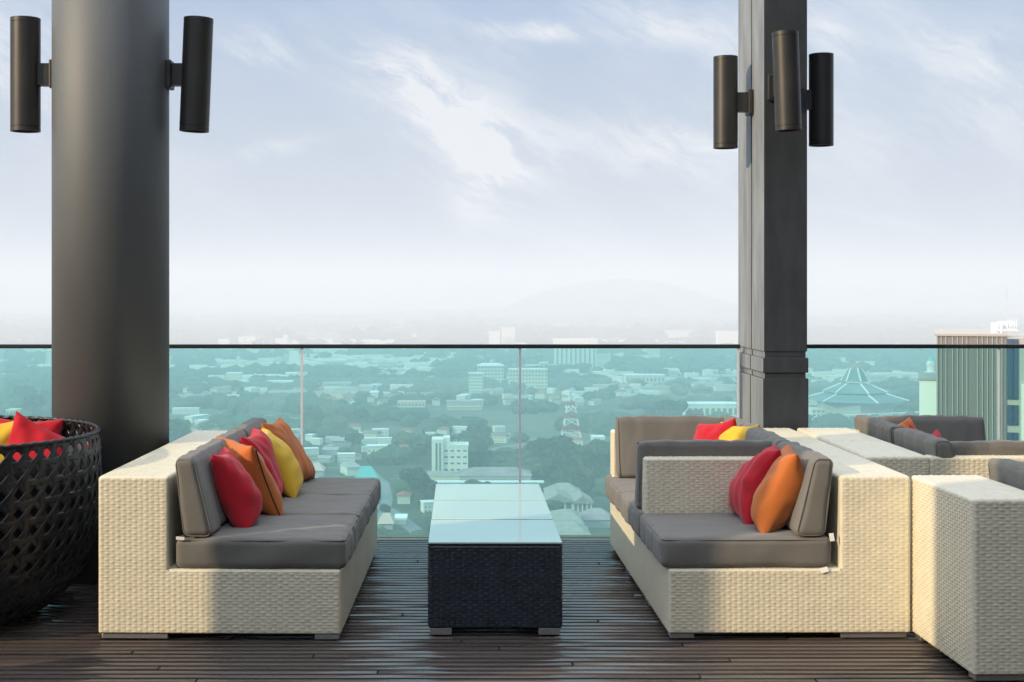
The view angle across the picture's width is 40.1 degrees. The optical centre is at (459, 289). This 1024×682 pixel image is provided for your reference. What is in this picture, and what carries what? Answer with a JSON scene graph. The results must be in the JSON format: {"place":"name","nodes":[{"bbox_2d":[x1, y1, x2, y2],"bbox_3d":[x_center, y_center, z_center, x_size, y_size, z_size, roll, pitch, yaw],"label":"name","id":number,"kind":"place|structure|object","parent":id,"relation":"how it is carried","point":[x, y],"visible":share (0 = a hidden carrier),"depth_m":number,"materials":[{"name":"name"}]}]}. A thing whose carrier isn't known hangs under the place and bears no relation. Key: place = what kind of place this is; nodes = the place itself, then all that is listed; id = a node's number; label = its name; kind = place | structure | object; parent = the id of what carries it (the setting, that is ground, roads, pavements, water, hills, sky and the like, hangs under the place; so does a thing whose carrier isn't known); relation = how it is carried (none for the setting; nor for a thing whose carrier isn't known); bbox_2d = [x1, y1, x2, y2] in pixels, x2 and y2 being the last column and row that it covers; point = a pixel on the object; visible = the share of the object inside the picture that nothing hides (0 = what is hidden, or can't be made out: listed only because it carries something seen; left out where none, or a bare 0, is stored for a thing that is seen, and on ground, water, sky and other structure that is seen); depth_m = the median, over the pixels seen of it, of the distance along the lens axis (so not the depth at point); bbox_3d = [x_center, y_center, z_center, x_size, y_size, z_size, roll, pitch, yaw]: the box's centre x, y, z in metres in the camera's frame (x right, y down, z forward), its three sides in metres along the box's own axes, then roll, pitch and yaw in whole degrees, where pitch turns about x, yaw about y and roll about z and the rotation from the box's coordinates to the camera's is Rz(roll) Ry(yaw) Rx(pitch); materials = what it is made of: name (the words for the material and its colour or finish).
{"place":"outdoors","nodes":[
{"label":"outdoors","id":0,"kind":"place"},
{"bbox_2d":[313,463,325,477],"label":"row house","id":1,"kind":"structure","parent":0,"point":[320,468],"depth_m":831.76,"materials":[{"name":"grey"}]},
{"bbox_2d":[322,447,340,454],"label":"house","id":2,"kind":"structure","parent":0,"point":[330,450],"depth_m":945.42,"materials":[{"name":"grey"}]},
{"bbox_2d":[330,437,349,446],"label":"house","id":3,"kind":"structure","parent":0,"point":[338,441],"depth_m":993.15,"materials":[{"name":"grey"}]},
{"bbox_2d":[337,452,354,462],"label":"house","id":4,"kind":"structure","parent":0,"point":[345,456],"depth_m":904.06,"materials":[{"name":"beige"}]},
{"bbox_2d":[339,461,361,475],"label":"row house","id":5,"kind":"structure","parent":0,"point":[349,468],"depth_m":840.42,"materials":[{"name":"beige"}]},
{"bbox_2d":[367,444,388,454],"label":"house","id":6,"kind":"structure","parent":0,"point":[373,447],"depth_m":934.85,"materials":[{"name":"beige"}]},
{"bbox_2d":[377,475,392,526],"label":"road","id":7,"kind":"structure","parent":0,"point":[386,496],"depth_m":749.36,"materials":[{"name":"grey asphalt"}]},
{"bbox_2d":[377,513,395,529],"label":"row house","id":8,"kind":"structure","parent":0,"point":[386,520],"depth_m":649.33,"materials":[{"name":"grey"}]},
{"bbox_2d":[377,504,422,532],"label":"road","id":9,"kind":"structure","parent":0,"point":[409,526],"depth_m":666.01,"materials":[{"name":"grey asphalt"}]},
{"bbox_2d":[396,491,410,503],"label":"house","id":10,"kind":"structure","parent":0,"point":[403,497],"depth_m":728.34,"materials":[{"name":"beige"}]},
{"bbox_2d":[420,500,433,512],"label":"house","id":11,"kind":"structure","parent":0,"point":[426,505],"depth_m":699.77,"materials":[{"name":"beige"}]},
{"bbox_2d":[490,433,508,442],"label":"house","id":12,"kind":"structure","parent":0,"point":[499,437],"depth_m":1019.66,"materials":[{"name":"beige"}]},
{"bbox_2d":[0,301,1023,534],"bbox_3d":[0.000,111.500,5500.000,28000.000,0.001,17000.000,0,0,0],"label":"ground","id":13,"kind":"structure","parent":0,"point":[537,425],"depth_m":1683.03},
{"bbox_2d":[22,394,46,416],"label":"broad tree","id":14,"kind":"object","parent":13,"relation":"on","point":[36,402],"visible":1,"depth_m":1196.65,"materials":[{"name":"green plant"}]},
{"bbox_2d":[169,419,190,440],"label":"broad tree","id":15,"kind":"object","parent":13,"relation":"on","point":[178,428],"visible":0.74,"depth_m":986.76,"materials":[{"name":"green plant"}]},
{"bbox_2d":[172,407,199,413],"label":"shop row","id":16,"kind":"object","parent":13,"relation":"on","point":[185,410],"visible":0.99,"depth_m":1252.73,"materials":[{"name":"beige"}]},
{"bbox_2d":[303,411,324,421],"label":"broad tree","id":17,"kind":"object","parent":13,"relation":"on","point":[315,416],"visible":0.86,"depth_m":1107.43,"materials":[{"name":"green plant"}]},
{"bbox_2d":[315,359,345,364],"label":"hall","id":18,"kind":"structure","parent":13,"relation":"on","point":[334,361],"depth_m":2053.95,"materials":[{"name":"beige concrete"}]},
{"bbox_2d":[313,390,350,398],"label":"terrace row","id":19,"kind":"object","parent":13,"relation":"on","point":[337,394],"visible":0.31,"depth_m":1424.55,"materials":[{"name":"beige"}]},
{"bbox_2d":[317,381,351,389],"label":"terrace row","id":20,"kind":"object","parent":13,"relation":"on","point":[336,384],"visible":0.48,"depth_m":1564.00,"materials":[{"name":"beige concrete"}]},
{"bbox_2d":[344,431,363,451],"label":"broad tree","id":21,"kind":"object","parent":13,"relation":"on","point":[354,437],"visible":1,"depth_m":960.70,"materials":[{"name":"green plant"}]},
{"bbox_2d":[355,466,377,477],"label":"teal house","id":22,"kind":"structure","parent":13,"relation":"on","point":[367,472],"depth_m":814.68,"materials":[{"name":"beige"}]},
{"bbox_2d":[397,400,425,406],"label":"hall","id":23,"kind":"structure","parent":13,"relation":"on","point":[410,403],"depth_m":1328.51,"materials":[{"name":"beige"}]},
{"bbox_2d":[398,467,428,481],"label":"broad tree","id":24,"kind":"object","parent":13,"relation":"on","point":[402,474],"visible":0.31,"depth_m":747.95,"materials":[{"name":"green plant"}]},
{"bbox_2d":[411,442,427,464],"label":"broad tree","id":25,"kind":"object","parent":13,"relation":"on","point":[419,449],"visible":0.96,"depth_m":888.53,"materials":[{"name":"green plant"}]},
{"bbox_2d":[406,472,433,498],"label":"broad tree","id":26,"kind":"object","parent":13,"relation":"on","point":[417,481],"visible":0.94,"depth_m":711.13,"materials":[{"name":"green plant"}]},
{"bbox_2d":[418,479,437,499],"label":"broad tree","id":27,"kind":"object","parent":13,"relation":"on","point":[430,489],"visible":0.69,"depth_m":709.61,"materials":[{"name":"green plant"}]},
{"bbox_2d":[426,471,458,483],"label":"station wing","id":28,"kind":"structure","parent":13,"relation":"on","point":[443,475],"depth_m":797.11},
{"bbox_2d":[432,435,468,479],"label":"office block","id":29,"kind":"structure","parent":13,"relation":"on","point":[447,455],"depth_m":821.58,"materials":[{"name":"beige concrete"}]},
{"bbox_2d":[435,443,440,470],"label":"stair window","id":30,"kind":"structure","parent":29,"relation":"in","point":[436,444],"depth_m":819.90,"materials":[{"name":"grey glass"}]},
{"bbox_2d":[446,400,481,409],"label":"hall","id":31,"kind":"structure","parent":13,"relation":"on","point":[463,404],"depth_m":1300.83,"materials":[{"name":"beige"}]},
{"bbox_2d":[463,436,485,450],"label":"broad tree","id":32,"kind":"object","parent":13,"relation":"on","point":[476,443],"visible":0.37,"depth_m":871.02,"materials":[{"name":"green plant"}]},
{"bbox_2d":[469,372,482,392],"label":"apartment block","id":33,"kind":"structure","parent":13,"relation":"on","point":[475,382],"depth_m":1508.21,"materials":[{"name":"beige concrete"}]},
{"bbox_2d":[17,334,935,380],"bbox_3d":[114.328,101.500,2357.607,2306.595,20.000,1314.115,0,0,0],"label":"distant districts","id":34,"kind":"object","parent":13,"relation":"on","point":[602,360],"visible":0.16,"depth_m":2060.90,"materials":[{"name":"beige concrete"}]},
{"bbox_2d":[468,447,488,466],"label":"broad tree","id":35,"kind":"object","parent":13,"relation":"on","point":[476,456],"visible":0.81,"depth_m":842.71,"materials":[{"name":"green plant"}]},
{"bbox_2d":[466,424,492,435],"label":"broad tree","id":36,"kind":"object","parent":13,"relation":"on","point":[480,428],"visible":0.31,"depth_m":940.35,"materials":[{"name":"green plant"}]},
{"bbox_2d":[434,467,543,483],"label":"station hall","id":37,"kind":"structure","parent":13,"relation":"on","point":[501,475],"depth_m":796.43,"materials":[{"name":"grey"}]},
{"bbox_2d":[477,363,504,382],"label":"apartment block","id":38,"kind":"structure","parent":13,"relation":"on","point":[493,370],"depth_m":1678.49,"materials":[{"name":"beige concrete"}]},
{"bbox_2d":[489,331,499,348],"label":"distant block","id":39,"kind":"structure","parent":13,"relation":"on","point":[494,337],"depth_m":2477.78,"materials":[{"name":"beige"}]},
{"bbox_2d":[501,327,514,350],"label":"distant block","id":40,"kind":"structure","parent":13,"relation":"on","point":[508,335],"depth_m":2517.74,"materials":[{"name":"beige"}]},
{"bbox_2d":[0,311,1023,534],"bbox_3d":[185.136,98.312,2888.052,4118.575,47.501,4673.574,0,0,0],"label":"woodland","id":41,"kind":"object","parent":13,"relation":"on","point":[449,380],"visible":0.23,"depth_m":1916.65,"materials":[{"name":"green plant"}]},
{"bbox_2d":[508,368,547,387],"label":"apartment block","id":42,"kind":"structure","parent":13,"relation":"on","point":[537,377],"depth_m":1584.77,"materials":[{"name":"beige concrete"}]},
{"bbox_2d":[543,487,573,509],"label":"shed","id":43,"kind":"structure","parent":13,"relation":"on","point":[565,498],"depth_m":699.88,"materials":[{"name":"beige"}]},
{"bbox_2d":[543,434,574,455],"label":"broad tree","id":44,"kind":"object","parent":13,"relation":"on","point":[561,443],"visible":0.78,"depth_m":839.96,"materials":[{"name":"green plant"}]},
{"bbox_2d":[543,483,579,493],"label":"shed hall","id":45,"kind":"structure","parent":13,"relation":"on","point":[568,488],"depth_m":738.45,"materials":[{"name":"grey"}]},
{"bbox_2d":[561,393,581,437],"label":"lattice mast","id":46,"kind":"object","parent":13,"relation":"on","point":[567,406],"visible":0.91,"depth_m":1011.45,"materials":[{"name":"white metal"}]},
{"bbox_2d":[558,467,586,482],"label":"broad tree","id":47,"kind":"object","parent":13,"relation":"on","point":[573,474],"visible":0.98,"depth_m":769.26,"materials":[{"name":"green plant"}]},
{"bbox_2d":[553,338,597,366],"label":"tower block","id":48,"kind":"structure","parent":13,"relation":"on","point":[572,356],"depth_m":1951.24,"materials":[{"name":"beige concrete"}]},
{"bbox_2d":[570,489,594,511],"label":"shed","id":49,"kind":"structure","parent":13,"relation":"on","point":[582,501],"depth_m":699.88,"materials":[{"name":"beige"}]},
{"bbox_2d":[566,448,602,477],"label":"broad tree","id":50,"kind":"object","parent":13,"relation":"on","point":[581,457],"visible":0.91,"depth_m":778.04,"materials":[{"name":"green plant"}]},
{"bbox_2d":[580,463,605,491],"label":"broad tree","id":51,"kind":"object","parent":13,"relation":"on","point":[595,470],"visible":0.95,"depth_m":770.11,"materials":[{"name":"green plant"}]},
{"bbox_2d":[623,374,664,383],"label":"long hall","id":52,"kind":"structure","parent":13,"relation":"on","point":[651,378],"depth_m":1660.64,"materials":[{"name":"beige concrete"}]},
{"bbox_2d":[640,385,672,393],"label":"terrace row","id":53,"kind":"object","parent":13,"relation":"on","point":[664,389],"visible":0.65,"depth_m":1501.42,"materials":[{"name":"beige concrete"}]},
{"bbox_2d":[662,400,687,415],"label":"broad tree","id":54,"kind":"object","parent":13,"relation":"on","point":[670,408],"visible":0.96,"depth_m":1137.09,"materials":[{"name":"green plant"}]},
{"bbox_2d":[664,331,692,337],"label":"distant block","id":55,"kind":"structure","parent":13,"relation":"on","point":[674,334],"depth_m":3185.71,"materials":[{"name":"beige"}]},
{"bbox_2d":[683,401,736,416],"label":"arcade hall","id":56,"kind":"structure","parent":13,"relation":"on","point":[712,407],"depth_m":1210.08,"materials":[{"name":"beige"}]},
{"bbox_2d":[714,384,736,390],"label":"terrace row","id":57,"kind":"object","parent":13,"relation":"on","point":[725,387],"visible":0.77,"depth_m":1540.21,"materials":[{"name":"beige concrete"}]},
{"bbox_2d":[716,331,737,343],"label":"distant block","id":58,"kind":"structure","parent":13,"relation":"on","point":[726,337],"depth_m":2691.38,"materials":[{"name":"beige"}]},
{"bbox_2d":[808,407,824,419],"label":"row house","id":59,"kind":"structure","parent":13,"relation":"on","point":[815,412],"depth_m":1191.60,"materials":[{"name":"beige"}]},
{"bbox_2d":[808,366,918,417],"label":"building","id":60,"kind":"structure","parent":13,"relation":"on","point":[848,399],"depth_m":1186.06,"materials":[{"name":"teal"}]},
{"bbox_2d":[918,372,935,414],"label":"white annex","id":61,"kind":"object","parent":13,"relation":"on","point":[927,393],"visible":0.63,"depth_m":176.77,"materials":[{"name":"white"}]},
{"bbox_2d":[935,304,1023,440],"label":"office tower","id":62,"kind":"structure","parent":13,"relation":"on","point":[966,381],"depth_m":170.35,"materials":[{"name":"brown"}]},
{"bbox_2d":[1007,339,1017,399],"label":"window","id":63,"kind":"structure","parent":62,"relation":"in","point":[1012,353],"depth_m":169.20,"materials":[{"name":"blue glass"}]},
{"bbox_2d":[1007,405,1017,425],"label":"window","id":64,"kind":"structure","parent":62,"relation":"in","point":[1012,410],"depth_m":169.20,"materials":[{"name":"blue glass"}]},
{"bbox_2d":[0,0,1023,300],"label":"sky","id":65,"kind":"structure","parent":0,"point":[352,150],"materials":[{"name":"white"}]},
{"bbox_2d":[196,278,924,324],"bbox_3d":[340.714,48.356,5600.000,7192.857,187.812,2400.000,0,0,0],"label":"hills","id":66,"kind":"structure","parent":0,"point":[615,300],"depth_m":5193.00,"materials":[{"name":"grey plant"}]},
{"bbox_2d":[550,509,584,523],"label":"warehouse","id":67,"kind":"structure","parent":0,"point":[564,515],"depth_m":641.17,"materials":[{"name":"grey"}]},
{"bbox_2d":[555,522,590,534],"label":"warehouse","id":68,"kind":"structure","parent":0,"point":[569,528],"depth_m":612.53,"materials":[{"name":"grey"}]},
{"bbox_2d":[579,508,609,527],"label":"row house","id":69,"kind":"structure","parent":0,"point":[595,517],"depth_m":657.30,"materials":[{"name":"grey"}]},
{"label":"terrace slab","id":70,"kind":"structure","parent":0,"visible":0},
{"bbox_2d":[0,344,739,538],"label":"glass balustrade","id":71,"kind":"object","parent":70,"relation":"attached to","point":[519,346],"visible":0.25,"depth_m":8.68,"materials":[{"name":"teal"}]},
{"bbox_2d":[0,539,1023,681],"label":"wooden deck","id":72,"kind":"structure","parent":70,"relation":"on","point":[613,629],"depth_m":5.84,"materials":[{"name":"brown wood"}]},
{"bbox_2d":[0,415,101,625],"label":"bowl chair","id":73,"kind":"object","parent":72,"relation":"on","point":[49,509],"visible":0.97,"depth_m":6.14,"materials":[{"name":"black wicker"}]},
{"bbox_2d":[0,421,13,462],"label":"pillow","id":74,"kind":"object","parent":73,"relation":"on","point":[5,430],"visible":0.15,"depth_m":6.94,"materials":[{"name":"yellow fabric"}]},
{"bbox_2d":[0,418,63,434],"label":"pillow","id":75,"kind":"object","parent":73,"relation":"on","point":[55,426],"visible":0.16,"depth_m":7.12,"materials":[{"name":"red fabric"}]},
{"bbox_2d":[7,411,101,460],"bbox_3d":[-2.084,0.899,6.924,0.460,0.460,0.174,24,-12,-3],"label":"pillow","id":76,"kind":"object","parent":73,"relation":"on","point":[25,429],"visible":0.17,"depth_m":6.92,"materials":[{"name":"red fabric"}]},
{"bbox_2d":[52,0,168,583],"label":"round column","id":77,"kind":"structure","parent":72,"relation":"on","point":[110,234],"depth_m":7.17,"materials":[{"name":"grey metal"}]},
{"bbox_2d":[10,16,51,132],"bbox_3d":[-2.262,-1.140,7.430,0.244,0.600,0.156,0,0,0],"label":"wall lamp","id":78,"kind":"object","parent":77,"relation":"attached to","point":[30,74],"visible":0.94,"depth_m":7.37,"materials":[{"name":"brown metal"}]},
{"bbox_2d":[165,16,213,132],"bbox_3d":[-1.431,-1.140,7.430,0.244,0.606,0.156,0,0,0],"label":"wall lamp","id":79,"kind":"object","parent":77,"relation":"attached to","point":[190,75],"visible":1,"depth_m":7.37,"materials":[{"name":"brown metal"}]},
{"bbox_2d":[99,442,359,638],"bbox_3d":[-1.008,1.107,6.305,1.073,0.786,0.665,0,0,1],"label":"sofa module","id":80,"kind":"object","parent":72,"relation":"on","point":[267,574],"visible":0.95,"depth_m":5.98,"materials":[{"name":"beige wicker"}]},
{"bbox_2d":[210,447,261,527],"bbox_3d":[-1.032,0.907,6.380,0.227,0.375,0.375,-27,0,0],"label":"pillow","id":81,"kind":"object","parent":80,"relation":"on","point":[238,492],"visible":0.9,"depth_m":6.22,"materials":[{"name":"red fabric"}]},
{"bbox_2d":[216,435,283,515],"bbox_3d":[-1.013,0.899,6.698,0.183,0.400,0.400,-26,16,-30],"label":"pillow","id":82,"kind":"object","parent":80,"relation":"on","point":[250,459],"visible":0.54,"depth_m":6.56,"materials":[{"name":"orange fabric"}]},
{"bbox_2d":[139,429,370,601],"bbox_3d":[-0.995,1.107,6.961,1.072,0.787,0.663,0,0,1],"label":"sofa module","id":83,"kind":"object","parent":72,"relation":"on","point":[359,506],"visible":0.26,"depth_m":6.91,"materials":[{"name":"grey fabric"}]},
{"bbox_2d":[239,428,283,494],"bbox_3d":[-1.008,0.899,7.060,0.202,0.380,0.380,-27,1,-2],"label":"pillow","id":84,"kind":"object","parent":83,"relation":"on","point":[260,441],"visible":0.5,"depth_m":6.98,"materials":[{"name":"red fabric"}]},
{"bbox_2d":[171,418,380,573],"bbox_3d":[-0.982,1.108,7.616,1.071,0.785,0.663,0,0,1],"label":"sofa module","id":85,"kind":"object","parent":72,"relation":"on","point":[371,487],"visible":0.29,"depth_m":7.55,"materials":[{"name":"beige wicker"}]},
{"bbox_2d":[261,428,302,497],"bbox_3d":[-0.946,0.900,7.301,0.185,0.380,0.380,-30,2,-3],"label":"pillow","id":86,"kind":"object","parent":85,"relation":"on","point":[290,470],"visible":0.56,"depth_m":7.16,"materials":[{"name":"yellow fabric"}]},
{"bbox_2d":[261,417,314,480],"bbox_3d":[-0.974,0.905,7.663,0.197,0.400,0.400,-27,-4,7],"label":"pillow","id":87,"kind":"object","parent":85,"relation":"on","point":[280,428],"visible":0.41,"depth_m":7.64,"materials":[{"name":"orange fabric"}]},
{"bbox_2d":[434,484,544,499],"bbox_3d":[0.154,1.296,7.579,0.585,0.410,0.610,0,0,0],"label":"coffee table","id":88,"kind":"object","parent":72,"relation":"on","point":[488,491],"visible":0.31,"depth_m":7.53,"materials":[{"name":"glass"}]},
{"bbox_2d":[431,500,552,519],"bbox_3d":[0.153,1.296,6.967,0.585,0.410,0.610,0,0,0],"label":"coffee table","id":89,"kind":"object","parent":72,"relation":"on","point":[490,510],"visible":0.31,"depth_m":6.92,"materials":[{"name":"glass"}]},
{"bbox_2d":[428,520,562,634],"bbox_3d":[0.152,1.296,6.355,0.585,0.410,0.610,0,0,0],"label":"coffee table","id":90,"kind":"object","parent":72,"relation":"on","point":[494,573],"visible":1,"depth_m":6.05,"materials":[{"name":"black wicker"}]},
{"bbox_2d":[605,415,819,571],"bbox_3d":[1.371,1.107,7.742,1.085,0.787,0.707,0,0,-1],"label":"sofa module","id":91,"kind":"object","parent":72,"relation":"on","point":[627,433],"visible":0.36,"depth_m":7.90,"materials":[{"name":"beige wicker"}]},
{"bbox_2d":[693,418,736,439],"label":"pillow","id":92,"kind":"object","parent":91,"relation":"on","point":[710,431],"visible":0.3,"depth_m":7.58,"materials":[{"name":"red fabric"}]},
{"bbox_2d":[719,422,759,440],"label":"pillow","id":93,"kind":"object","parent":91,"relation":"on","point":[735,433],"visible":0.22,"depth_m":7.42,"materials":[{"name":"yellow fabric"}]},
{"bbox_2d":[621,427,858,601],"bbox_3d":[1.380,1.106,7.042,1.083,0.788,0.707,0,0,-1],"label":"sofa module","id":94,"kind":"object","parent":72,"relation":"on","point":[687,476],"visible":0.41,"depth_m":6.71,"materials":[{"name":"beige wicker"}]},
{"bbox_2d":[738,0,807,430],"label":"square column","id":95,"kind":"structure","parent":72,"relation":"on","point":[772,266],"depth_m":8.13,"materials":[{"name":"paint"}]},
{"bbox_2d":[713,55,752,148],"bbox_3d":[1.645,-1.130,8.450,0.229,0.552,0.146,0,0,0],"label":"wall lamp","id":96,"kind":"object","parent":95,"relation":"attached to","point":[730,102],"visible":1,"depth_m":8.39,"materials":[{"name":"brown metal"}]},
{"bbox_2d":[767,30,801,131],"bbox_3d":[1.835,-1.170,7.952,0.165,0.557,0.329,0,0,0],"label":"wall lamp","id":97,"kind":"object","parent":95,"relation":"attached to","point":[783,88],"visible":1,"depth_m":7.80,"materials":[{"name":"brown metal"}]},
{"bbox_2d":[807,52,833,146],"bbox_3d":[2.139,-1.145,8.450,0.228,0.552,0.146,0,0,0],"label":"wall lamp","id":98,"kind":"object","parent":95,"relation":"attached to","point":[820,99],"visible":0.96,"depth_m":8.39,"materials":[{"name":"brown metal"}]},
{"bbox_2d":[640,441,910,637],"bbox_3d":[1.390,1.106,6.338,1.080,0.789,0.714,0,0,-1],"label":"sofa module","id":99,"kind":"object","parent":72,"relation":"on","point":[721,572],"visible":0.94,"depth_m":6.00,"materials":[{"name":"beige wicker"}]},
{"bbox_2d":[729,445,780,523],"bbox_3d":[1.371,0.896,6.470,0.190,0.390,0.390,26,2,4],"label":"pillow","id":100,"kind":"object","parent":99,"relation":"on","point":[746,481],"visible":0.58,"depth_m":6.33,"materials":[{"name":"red fabric"}]},
{"bbox_2d":[751,444,803,532],"bbox_3d":[1.437,0.899,6.268,0.219,0.390,0.390,20,3,8],"label":"pillow","id":101,"kind":"object","parent":99,"relation":"on","point":[776,494],"visible":0.87,"depth_m":6.11,"materials":[{"name":"orange fabric"}]},
{"bbox_2d":[797,415,985,443],"bbox_3d":[2.481,1.106,7.755,1.070,0.790,0.708,0,0,0],"label":"sofa module","id":102,"kind":"object","parent":72,"relation":"on","point":[948,428],"visible":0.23,"depth_m":7.92,"materials":[{"name":"grey fabric"}]},
{"bbox_2d":[829,427,1023,600],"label":"sofa module","id":103,"kind":"object","parent":72,"relation":"on","point":[910,452],"visible":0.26,"depth_m":6.76,"materials":[{"name":"beige wicker"}]},
{"bbox_2d":[911,458,1023,680],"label":"sofa module","id":104,"kind":"object","parent":72,"relation":"on","point":[967,572],"visible":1,"depth_m":5.43,"materials":[{"name":"beige wicker"}]},
{"bbox_2d":[807,344,1023,439],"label":"glass balustrade","id":105,"kind":"object","parent":70,"relation":"attached to","point":[998,346],"visible":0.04,"depth_m":8.68,"materials":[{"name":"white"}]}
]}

